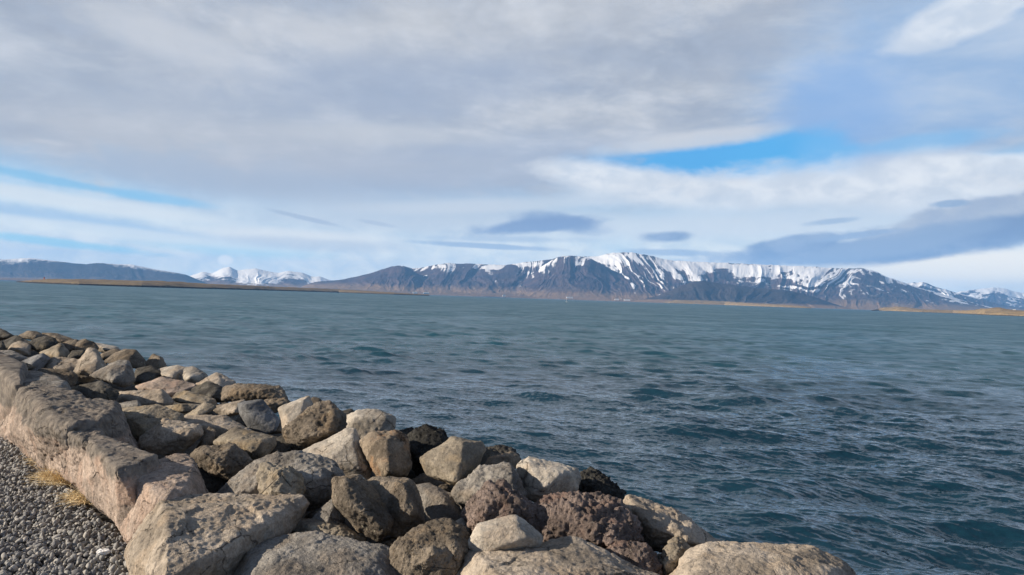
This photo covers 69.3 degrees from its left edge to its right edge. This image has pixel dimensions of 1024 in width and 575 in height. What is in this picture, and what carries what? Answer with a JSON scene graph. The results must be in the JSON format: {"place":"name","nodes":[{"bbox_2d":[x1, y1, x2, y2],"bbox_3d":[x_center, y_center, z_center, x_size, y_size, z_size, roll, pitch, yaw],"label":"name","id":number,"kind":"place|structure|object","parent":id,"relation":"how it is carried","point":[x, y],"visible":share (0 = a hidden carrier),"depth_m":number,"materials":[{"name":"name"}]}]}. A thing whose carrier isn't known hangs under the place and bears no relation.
{"place":"outdoors","nodes":[
{"label":"outdoors","id":0,"kind":"place"},
{"bbox_2d":[0,437,128,574],"bbox_3d":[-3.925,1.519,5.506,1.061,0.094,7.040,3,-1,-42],"label":"gravel","id":1,"kind":"structure","parent":0,"point":[42,509],"depth_m":4.67,"materials":[{"name":"grey gravel"}]},
{"bbox_2d":[15,454,36,465],"bbox_3d":[-4.074,1.453,6.387,0.341,0.096,0.514,3,-1,-39],"label":"dry grass tuft","id":2,"kind":"object","parent":1,"relation":"on","point":[29,460],"visible":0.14,"depth_m":6.30,"materials":[{"name":"plant"}]},
{"bbox_2d":[18,463,73,487],"bbox_3d":[-3.592,1.430,5.914,0.603,0.166,0.894,2,-1,-19],"label":"dry grass tuft","id":3,"kind":"object","parent":1,"relation":"on","point":[51,476],"visible":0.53,"depth_m":5.74,"materials":[{"name":"plant"}]},
{"bbox_2d":[52,488,93,510],"bbox_3d":[-3.100,1.464,5.316,0.356,0.113,0.670,3,-1,-37],"label":"dry grass tuft","id":4,"kind":"object","parent":1,"relation":"on","point":[74,496],"visible":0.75,"depth_m":5.25,"materials":[{"name":"plant"}]},
{"bbox_2d":[51,428,105,486],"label":"boulder","id":5,"kind":"object","parent":1,"relation":"on","point":[69,462],"visible":0.32,"depth_m":5.32,"materials":[{"name":"beige stone"}]},
{"bbox_2d":[96,548,111,554],"bbox_3d":[-2.350,1.523,4.266,0.080,0.039,0.060,2,-1,0],"label":"paper scrap","id":6,"kind":"object","parent":1,"relation":"on","point":[104,551],"visible":1,"depth_m":4.26,"materials":[{"name":"white paper"}]},
{"bbox_2d":[120,453,208,543],"bbox_3d":[-2.143,1.434,4.689,0.954,0.578,0.675,1,-1,35],"label":"boulder","id":7,"kind":"object","parent":1,"relation":"on","point":[176,475],"visible":0.29,"depth_m":4.41,"materials":[{"name":"grey stone"}]},
{"bbox_2d":[0,258,207,283],"bbox_3d":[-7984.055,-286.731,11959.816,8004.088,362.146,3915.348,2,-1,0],"label":"mountain","id":8,"kind":"structure","parent":0,"point":[31,268],"depth_m":11196.64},
{"bbox_2d":[16,279,428,295],"bbox_3d":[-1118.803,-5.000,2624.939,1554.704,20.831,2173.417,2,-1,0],"label":"island","id":9,"kind":"structure","parent":0,"point":[135,283],"depth_m":1892.93,"materials":[{"name":"brown plant"}]},
{"bbox_2d":[191,267,331,286],"bbox_3d":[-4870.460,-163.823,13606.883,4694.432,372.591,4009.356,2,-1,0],"label":"mountain","id":10,"kind":"structure","parent":0,"point":[232,276],"depth_m":12544.89,"materials":[{"name":"white snow"}]},
{"bbox_2d":[0,278,536,297],"bbox_3d":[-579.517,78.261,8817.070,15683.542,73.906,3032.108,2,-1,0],"label":"coast","id":11,"kind":"structure","parent":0,"point":[430,293],"depth_m":8264.11},
{"bbox_2d":[1,339,660,559],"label":"embankment","id":12,"kind":"structure","parent":0,"point":[192,448],"depth_m":7.97,"materials":[{"name":"grey stone"}]},
{"bbox_2d":[0,341,5,349],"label":"boulder","id":13,"kind":"object","parent":12,"relation":"on","point":[2,346],"visible":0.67,"depth_m":14.08,"materials":[{"name":"grey stone"}]},
{"bbox_2d":[0,328,14,340],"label":"boulder","id":14,"kind":"object","parent":12,"relation":"on","point":[4,334],"visible":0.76,"depth_m":16.81,"materials":[{"name":"grey stone"}]},
{"bbox_2d":[3,335,23,349],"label":"boulder","id":15,"kind":"object","parent":12,"relation":"on","point":[8,342],"visible":0.48,"depth_m":15.72,"materials":[{"name":"grey stone"}]},
{"bbox_2d":[0,350,26,360],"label":"boulder","id":16,"kind":"object","parent":12,"relation":"on","point":[18,356],"visible":0.48,"depth_m":11.40,"materials":[{"name":"grey stone"}]},
{"bbox_2d":[0,352,27,420],"bbox_3d":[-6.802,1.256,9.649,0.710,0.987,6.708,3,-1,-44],"label":"boulder","id":17,"kind":"object","parent":12,"relation":"on","point":[13,372],"visible":0.34,"depth_m":7.40,"materials":[{"name":"grey stone"}]},
{"bbox_2d":[8,341,30,355],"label":"boulder","id":18,"kind":"object","parent":12,"relation":"on","point":[22,347],"visible":0.84,"depth_m":14.41,"materials":[{"name":"beige stone"}]},
{"bbox_2d":[20,361,35,369],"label":"boulder","id":19,"kind":"object","parent":12,"relation":"on","point":[30,366],"visible":0.23,"depth_m":10.36,"materials":[{"name":"grey stone"}]},
{"bbox_2d":[18,330,43,339],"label":"boulder","id":20,"kind":"object","parent":12,"relation":"on","point":[29,335],"visible":0.75,"depth_m":16.42,"materials":[{"name":"grey stone"}]},
{"bbox_2d":[22,353,49,370],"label":"boulder","id":21,"kind":"object","parent":12,"relation":"on","point":[39,361],"visible":0.64,"depth_m":11.19,"materials":[{"name":"grey stone"}]},
{"bbox_2d":[29,336,57,351],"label":"boulder","id":22,"kind":"object","parent":12,"relation":"on","point":[40,344],"visible":0.65,"depth_m":14.53,"materials":[{"name":"grey stone"}]},
{"bbox_2d":[23,370,70,388],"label":"boulder","id":23,"kind":"object","parent":12,"relation":"on","point":[33,377],"visible":0.12,"depth_m":7.43,"materials":[{"name":"grey stone"}]},
{"bbox_2d":[39,343,69,357],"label":"boulder","id":24,"kind":"object","parent":12,"relation":"on","point":[59,350],"visible":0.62,"depth_m":13.62,"materials":[{"name":"beige stone"}]},
{"bbox_2d":[38,368,77,386],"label":"boulder","id":25,"kind":"object","parent":12,"relation":"on","point":[69,376],"visible":0.5,"depth_m":9.47,"materials":[{"name":"grey stone"}]},
{"bbox_2d":[42,333,74,342],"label":"boulder","id":26,"kind":"object","parent":12,"relation":"on","point":[60,338],"visible":0.41,"depth_m":16.69,"materials":[{"name":"grey stone"}]},
{"bbox_2d":[0,384,139,493],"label":"boulder","id":27,"kind":"object","parent":12,"relation":"on","point":[39,422],"visible":0.58,"depth_m":5.92,"materials":[{"name":"grey stone"}]},
{"bbox_2d":[63,339,77,352],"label":"boulder","id":28,"kind":"object","parent":12,"relation":"on","point":[69,345],"visible":0.38,"depth_m":14.98,"materials":[{"name":"grey stone"}]},
{"bbox_2d":[44,347,105,382],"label":"boulder","id":29,"kind":"object","parent":12,"relation":"on","point":[87,364],"visible":0.62,"depth_m":11.22,"materials":[{"name":"grey stone"}]},
{"bbox_2d":[67,350,84,358],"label":"boulder","id":30,"kind":"object","parent":12,"relation":"on","point":[77,354],"visible":0.61,"depth_m":13.47,"materials":[{"name":"grey stone"}]},
{"bbox_2d":[74,339,98,350],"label":"boulder","id":31,"kind":"object","parent":12,"relation":"on","point":[83,344],"visible":0.48,"depth_m":14.99,"materials":[{"name":"grey stone"}]},
{"bbox_2d":[71,381,118,400],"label":"boulder","id":32,"kind":"object","parent":12,"relation":"on","point":[99,389],"visible":0.59,"depth_m":7.99,"materials":[{"name":"grey stone"}]},
{"bbox_2d":[95,342,120,352],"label":"boulder","id":33,"kind":"object","parent":12,"relation":"on","point":[103,348],"visible":0.41,"depth_m":15.61,"materials":[{"name":"grey stone"}]},
{"bbox_2d":[101,349,119,360],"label":"boulder","id":34,"kind":"object","parent":12,"relation":"on","point":[105,355],"visible":0.47,"depth_m":13.91,"materials":[{"name":"grey stone"}]},
{"bbox_2d":[89,360,135,387],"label":"boulder","id":35,"kind":"object","parent":12,"relation":"on","point":[119,373],"visible":0.99,"depth_m":10.23,"materials":[{"name":"grey stone"}]},
{"bbox_2d":[75,434,161,530],"bbox_3d":[-2.621,1.388,5.107,0.558,0.680,1.608,3,-1,-41],"label":"boulder","id":36,"kind":"object","parent":12,"relation":"on","point":[110,472],"visible":0.53,"depth_m":4.68,"materials":[{"name":"grey stone"}]},
{"bbox_2d":[104,349,146,368],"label":"boulder","id":37,"kind":"object","parent":12,"relation":"on","point":[135,358],"visible":0.73,"depth_m":12.71,"materials":[{"name":"stone"}]},
{"bbox_2d":[119,400,141,407],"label":"boulder","id":38,"kind":"object","parent":12,"relation":"on","point":[133,403],"visible":0.54,"depth_m":7.31,"materials":[{"name":"grey stone"}]},
{"bbox_2d":[116,389,173,405],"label":"boulder","id":39,"kind":"object","parent":12,"relation":"on","point":[162,397],"visible":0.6,"depth_m":8.42,"materials":[{"name":"grey stone"}]},
{"bbox_2d":[133,365,160,384],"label":"boulder","id":40,"kind":"object","parent":12,"relation":"on","point":[146,374],"visible":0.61,"depth_m":10.85,"materials":[{"name":"grey stone"}]},
{"bbox_2d":[122,404,183,441],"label":"boulder","id":41,"kind":"object","parent":12,"relation":"on","point":[141,420],"visible":0.51,"depth_m":6.44,"materials":[{"name":"grey stone"}]},
{"bbox_2d":[146,354,166,368],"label":"boulder","id":42,"kind":"object","parent":12,"relation":"on","point":[156,361],"visible":0.56,"depth_m":13.27,"materials":[{"name":"grey stone"}]},
{"bbox_2d":[135,377,196,396],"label":"boulder","id":43,"kind":"object","parent":12,"relation":"on","point":[170,387],"visible":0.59,"depth_m":9.36,"materials":[{"name":"grey stone"}]},
{"bbox_2d":[138,418,203,454],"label":"boulder","id":44,"kind":"object","parent":12,"relation":"on","point":[165,436],"visible":0.98,"depth_m":6.07,"materials":[{"name":"grey stone"}]},
{"bbox_2d":[158,365,207,383],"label":"boulder","id":45,"kind":"object","parent":12,"relation":"on","point":[192,374],"visible":0.73,"depth_m":10.91,"materials":[{"name":"grey stone"}]},
{"bbox_2d":[166,403,199,412],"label":"boulder","id":46,"kind":"object","parent":12,"relation":"on","point":[184,408],"visible":0.57,"depth_m":8.00,"materials":[{"name":"grey stone"}]},
{"bbox_2d":[172,390,216,404],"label":"boulder","id":47,"kind":"object","parent":12,"relation":"on","point":[185,396],"visible":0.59,"depth_m":8.83,"materials":[{"name":"grey stone"}]},
{"bbox_2d":[184,402,216,415],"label":"boulder","id":48,"kind":"object","parent":12,"relation":"on","point":[205,408],"visible":0.56,"depth_m":7.36,"materials":[{"name":"grey stone"}]},
{"bbox_2d":[196,426,215,447],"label":"boulder","id":49,"kind":"object","parent":12,"relation":"on","point":[208,437],"visible":0.75,"depth_m":6.30,"materials":[{"name":"stone"}]},
{"bbox_2d":[188,381,224,402],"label":"boulder","id":50,"kind":"object","parent":12,"relation":"on","point":[211,389],"visible":0.55,"depth_m":9.24,"materials":[{"name":"grey stone"}]},
{"bbox_2d":[197,465,227,492],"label":"boulder","id":51,"kind":"object","parent":12,"relation":"on","point":[213,484],"visible":0.1,"depth_m":5.46,"materials":[{"name":"black stone"}]},
{"bbox_2d":[196,372,235,386],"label":"boulder","id":52,"kind":"object","parent":12,"relation":"on","point":[220,379],"visible":0.57,"depth_m":10.06,"materials":[{"name":"grey stone"}]},
{"bbox_2d":[124,493,308,574],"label":"boulder","id":53,"kind":"object","parent":12,"relation":"on","point":[210,534],"visible":0.91,"depth_m":3.85,"materials":[{"name":"grey stone"}]},
{"bbox_2d":[256,461,305,494],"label":"boulder","id":54,"kind":"object","parent":53,"relation":"on","point":[272,478],"visible":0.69,"depth_m":4.51,"materials":[{"name":"grey stone"}]},
{"bbox_2d":[184,415,250,438],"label":"boulder","id":55,"kind":"object","parent":12,"relation":"on","point":[221,424],"visible":0.41,"depth_m":6.76,"materials":[{"name":"grey stone"}]},
{"bbox_2d":[190,442,252,480],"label":"boulder","id":56,"kind":"object","parent":12,"relation":"on","point":[228,461],"visible":0.89,"depth_m":5.44,"materials":[{"name":"grey stone"}]},
{"bbox_2d":[213,399,244,416],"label":"boulder","id":57,"kind":"object","parent":12,"relation":"on","point":[229,409],"visible":0.61,"depth_m":7.93,"materials":[{"name":"grey stone"}]},
{"bbox_2d":[235,416,246,426],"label":"boulder","id":58,"kind":"object","parent":12,"relation":"on","point":[240,420],"visible":0.19,"depth_m":7.56,"materials":[{"name":"grey stone"}]},
{"bbox_2d":[213,426,276,460],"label":"boulder","id":59,"kind":"object","parent":12,"relation":"on","point":[254,445],"visible":0.71,"depth_m":5.89,"materials":[{"name":"grey stone"}]},
{"bbox_2d":[221,383,287,401],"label":"boulder","id":60,"kind":"object","parent":12,"relation":"on","point":[240,391],"visible":0.77,"depth_m":8.68,"materials":[{"name":"brown stone"}]},
{"bbox_2d":[237,399,279,433],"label":"boulder","id":61,"kind":"object","parent":12,"relation":"on","point":[259,415],"visible":0.91,"depth_m":7.32,"materials":[{"name":"grey stone"}]},
{"bbox_2d":[268,419,281,434],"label":"boulder","id":62,"kind":"object","parent":12,"relation":"on","point":[278,430],"visible":0.32,"depth_m":7.47,"materials":[{"name":"grey stone"}]},
{"bbox_2d":[264,397,289,412],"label":"boulder","id":63,"kind":"object","parent":12,"relation":"on","point":[274,404],"visible":0.42,"depth_m":8.15,"materials":[{"name":"stone"}]},
{"bbox_2d":[216,450,344,511],"bbox_3d":[-1.551,1.300,4.941,0.920,0.441,0.727,2,-1,0],"label":"boulder","id":64,"kind":"object","parent":12,"relation":"on","point":[319,472],"visible":0.66,"depth_m":4.73,"materials":[{"name":"grey stone"}]},
{"bbox_2d":[270,435,293,453],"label":"boulder","id":65,"kind":"object","parent":12,"relation":"on","point":[282,446],"visible":0.17,"depth_m":6.24,"materials":[{"name":"grey stone"}]},
{"bbox_2d":[278,396,312,427],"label":"boulder","id":66,"kind":"object","parent":65,"relation":"on","point":[290,412],"visible":0.59,"depth_m":6.50,"materials":[{"name":"grey stone"}]},
{"bbox_2d":[282,400,347,450],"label":"boulder","id":67,"kind":"object","parent":65,"relation":"on","point":[317,422],"visible":0.88,"depth_m":6.15,"materials":[{"name":"grey stone"}]},
{"bbox_2d":[304,507,319,518],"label":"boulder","id":68,"kind":"object","parent":12,"relation":"on","point":[310,515],"visible":0.43,"depth_m":4.66,"materials":[{"name":"grey stone"}]},
{"bbox_2d":[234,530,398,574],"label":"boulder","id":69,"kind":"object","parent":12,"relation":"on","point":[315,552],"visible":0.9,"depth_m":3.73,"materials":[{"name":"grey stone"}]},
{"bbox_2d":[292,518,366,540],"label":"boulder","id":70,"kind":"object","parent":69,"relation":"on","point":[308,524],"visible":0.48,"depth_m":4.16,"materials":[{"name":"grey stone"}]},
{"bbox_2d":[311,499,344,523],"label":"boulder","id":71,"kind":"object","parent":70,"relation":"on","point":[328,512],"visible":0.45,"depth_m":4.25,"materials":[{"name":"grey stone"}]},
{"bbox_2d":[311,397,321,403],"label":"boulder","id":72,"kind":"object","parent":12,"relation":"on","point":[315,399],"visible":0.3,"depth_m":8.62,"materials":[{"name":"grey stone"}]},
{"bbox_2d":[302,428,371,479],"bbox_3d":[-1.400,1.310,5.809,0.540,0.425,0.742,2,-1,-18],"label":"boulder","id":73,"kind":"object","parent":12,"relation":"on","point":[343,449],"visible":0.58,"depth_m":5.60,"materials":[{"name":"grey stone"}]},
{"bbox_2d":[343,409,353,414],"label":"boulder","id":74,"kind":"object","parent":12,"relation":"on","point":[348,411],"visible":0.22,"depth_m":8.58,"materials":[{"name":"grey stone"}]},
{"bbox_2d":[331,474,393,541],"bbox_3d":[-0.873,1.270,4.352,0.408,0.366,0.630,2,-1,0],"label":"boulder","id":75,"kind":"object","parent":12,"relation":"on","point":[359,504],"visible":0.98,"depth_m":4.14,"materials":[{"name":"grey stone"}]},
{"bbox_2d":[346,409,395,438],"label":"boulder","id":76,"kind":"object","parent":12,"relation":"on","point":[363,422],"visible":0.7,"depth_m":7.22,"materials":[{"name":"grey stone"}]},
{"bbox_2d":[359,430,411,477],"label":"boulder","id":77,"kind":"object","parent":12,"relation":"on","point":[386,453],"visible":0.91,"depth_m":5.46,"materials":[{"name":"beige stone"}]},
{"bbox_2d":[380,536,396,546],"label":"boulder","id":78,"kind":"object","parent":12,"relation":"on","point":[389,541],"visible":0.3,"depth_m":4.26,"materials":[{"name":"brown stone"}]},
{"bbox_2d":[368,476,425,537],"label":"boulder","id":79,"kind":"object","parent":12,"relation":"on","point":[401,498],"visible":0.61,"depth_m":4.25,"materials":[{"name":"grey stone"}]},
{"bbox_2d":[400,427,413,434],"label":"boulder","id":80,"kind":"object","parent":12,"relation":"on","point":[406,431],"visible":0.26,"depth_m":7.71,"materials":[{"name":"black stone"}]},
{"bbox_2d":[407,424,448,475],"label":"boulder","id":81,"kind":"object","parent":12,"relation":"on","point":[424,439],"visible":0.54,"depth_m":5.92,"materials":[{"name":"black stone"}]},
{"bbox_2d":[389,517,469,574],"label":"boulder","id":82,"kind":"object","parent":12,"relation":"on","point":[436,546],"visible":0.92,"depth_m":3.69,"materials":[{"name":"grey stone"}]},
{"bbox_2d":[412,473,453,491],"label":"boulder","id":83,"kind":"object","parent":12,"relation":"on","point":[422,478],"visible":0.33,"depth_m":5.50,"materials":[{"name":"grey stone"}]},
{"bbox_2d":[416,483,461,521],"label":"boulder","id":84,"kind":"object","parent":12,"relation":"on","point":[438,502],"visible":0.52,"depth_m":4.81,"materials":[{"name":"grey stone"}]},
{"bbox_2d":[420,436,485,485],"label":"boulder","id":85,"kind":"object","parent":12,"relation":"on","point":[453,460],"visible":0.95,"depth_m":5.05,"materials":[{"name":"grey stone"}]},
{"bbox_2d":[456,518,471,535],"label":"boulder","id":86,"kind":"object","parent":12,"relation":"on","point":[462,521],"visible":0.21,"depth_m":4.37,"materials":[{"name":"grey stone"}]},
{"bbox_2d":[451,462,527,508],"bbox_3d":[-0.148,1.346,4.947,0.502,0.380,0.601,2,-1,0],"label":"boulder","id":87,"kind":"object","parent":12,"relation":"on","point":[464,490],"visible":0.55,"depth_m":4.78,"materials":[{"name":"grey stone"}]},
{"bbox_2d":[480,445,520,464],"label":"boulder","id":88,"kind":"object","parent":12,"relation":"on","point":[495,450],"visible":0.31,"depth_m":6.34,"materials":[{"name":"stone"}]},
{"bbox_2d":[485,451,520,468],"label":"boulder","id":89,"kind":"object","parent":12,"relation":"on","point":[513,458],"visible":0.57,"depth_m":5.48,"materials":[{"name":"grey stone"}]},
{"bbox_2d":[516,456,580,501],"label":"boulder","id":90,"kind":"object","parent":12,"relation":"on","point":[540,478],"visible":0.73,"depth_m":4.88,"materials":[{"name":"grey stone"}]},
{"bbox_2d":[461,479,643,548],"bbox_3d":[0.231,1.368,4.402,1.064,0.443,0.790,2,-1,0],"label":"boulder","id":91,"kind":"object","parent":12,"relation":"on","point":[599,519],"visible":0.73,"depth_m":4.18,"materials":[{"name":"stone"}]},
{"bbox_2d":[457,536,658,574],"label":"boulder","id":92,"kind":"object","parent":12,"relation":"on","point":[570,555],"visible":0.88,"depth_m":3.61,"materials":[{"name":"grey stone"}]},
{"bbox_2d":[468,515,542,551],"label":"boulder","id":93,"kind":"object","parent":92,"relation":"on","point":[509,532],"visible":0.83,"depth_m":3.72,"materials":[{"name":"grey stone"}]},
{"bbox_2d":[605,540,662,574],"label":"boulder","id":94,"kind":"object","parent":92,"relation":"on","point":[643,555],"visible":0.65,"depth_m":3.89,"materials":[{"name":"grey stone"}]},
{"bbox_2d":[578,466,626,499],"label":"boulder","id":95,"kind":"object","parent":12,"relation":"on","point":[593,479],"visible":0.5,"depth_m":5.32,"materials":[{"name":"black stone"}]},
{"bbox_2d":[623,494,721,552],"bbox_3d":[0.983,1.506,4.591,0.628,0.428,0.701,2,-1,0],"label":"boulder","id":96,"kind":"object","parent":12,"relation":"on","point":[661,525],"visible":0.61,"depth_m":4.37,"materials":[{"name":"grey stone"}]},
{"bbox_2d":[660,535,690,574],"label":"boulder","id":97,"kind":"object","parent":12,"relation":"on","point":[675,548],"visible":0.65,"depth_m":3.97,"materials":[{"name":"grey stone"}]},
{"bbox_2d":[669,541,855,574],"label":"boulder","id":98,"kind":"object","parent":12,"relation":"on","point":[729,558],"visible":1,"depth_m":3.70,"materials":[{"name":"grey stone"}]},
{"bbox_2d":[317,266,424,291],"bbox_3d":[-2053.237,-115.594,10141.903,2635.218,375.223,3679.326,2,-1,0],"label":"mountain","id":99,"kind":"structure","parent":0,"point":[399,278],"depth_m":9330.90,"materials":[{"name":"grey stone"}]},
{"bbox_2d":[0,280,1023,574],"bbox_3d":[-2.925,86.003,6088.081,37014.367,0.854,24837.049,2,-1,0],"label":"sea","id":100,"kind":"structure","parent":0,"point":[864,442],"depth_m":44.14,"materials":[{"name":"liquid"}]},
{"bbox_2d":[0,0,1023,292],"label":"sky","id":101,"kind":"structure","parent":0,"point":[332,140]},
{"bbox_2d":[523,256,624,300],"bbox_3d":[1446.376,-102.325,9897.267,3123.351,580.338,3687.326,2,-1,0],"label":"mountain","id":102,"kind":"structure","parent":0,"point":[575,277],"depth_m":9084.80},
{"bbox_2d":[302,252,991,309],"bbox_3d":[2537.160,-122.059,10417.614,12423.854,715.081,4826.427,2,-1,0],"label":"mountain","id":103,"kind":"structure","parent":0,"point":[647,276],"depth_m":9956.47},
{"bbox_2d":[663,300,810,307],"bbox_3d":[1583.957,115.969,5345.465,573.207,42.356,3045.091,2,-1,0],"label":"island","id":104,"kind":"structure","parent":0,"point":[705,302],"depth_m":5984.11,"materials":[{"name":"brown plant"}]},
{"bbox_2d":[633,281,855,309],"bbox_3d":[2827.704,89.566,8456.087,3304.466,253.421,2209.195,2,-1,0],"label":"mountain","id":105,"kind":"structure","parent":0,"point":[704,290],"depth_m":7729.94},
{"bbox_2d":[871,307,1023,316],"bbox_3d":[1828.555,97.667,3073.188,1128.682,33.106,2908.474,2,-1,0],"label":"island","id":106,"kind":"structure","parent":0,"point":[997,311],"depth_m":2786.91,"materials":[{"name":"brown plant"}]},
{"bbox_2d":[907,282,1023,310],"bbox_3d":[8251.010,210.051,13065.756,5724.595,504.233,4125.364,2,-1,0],"label":"mountain","id":107,"kind":"structure","parent":0,"point":[926,286],"depth_m":12374.01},
{"bbox_2d":[956,287,1023,307],"bbox_3d":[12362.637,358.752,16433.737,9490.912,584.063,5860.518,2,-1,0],"label":"mountain","id":108,"kind":"structure","parent":0,"point":[1003,296],"depth_m":15516.69,"materials":[{"name":"white snow"}]}
]}

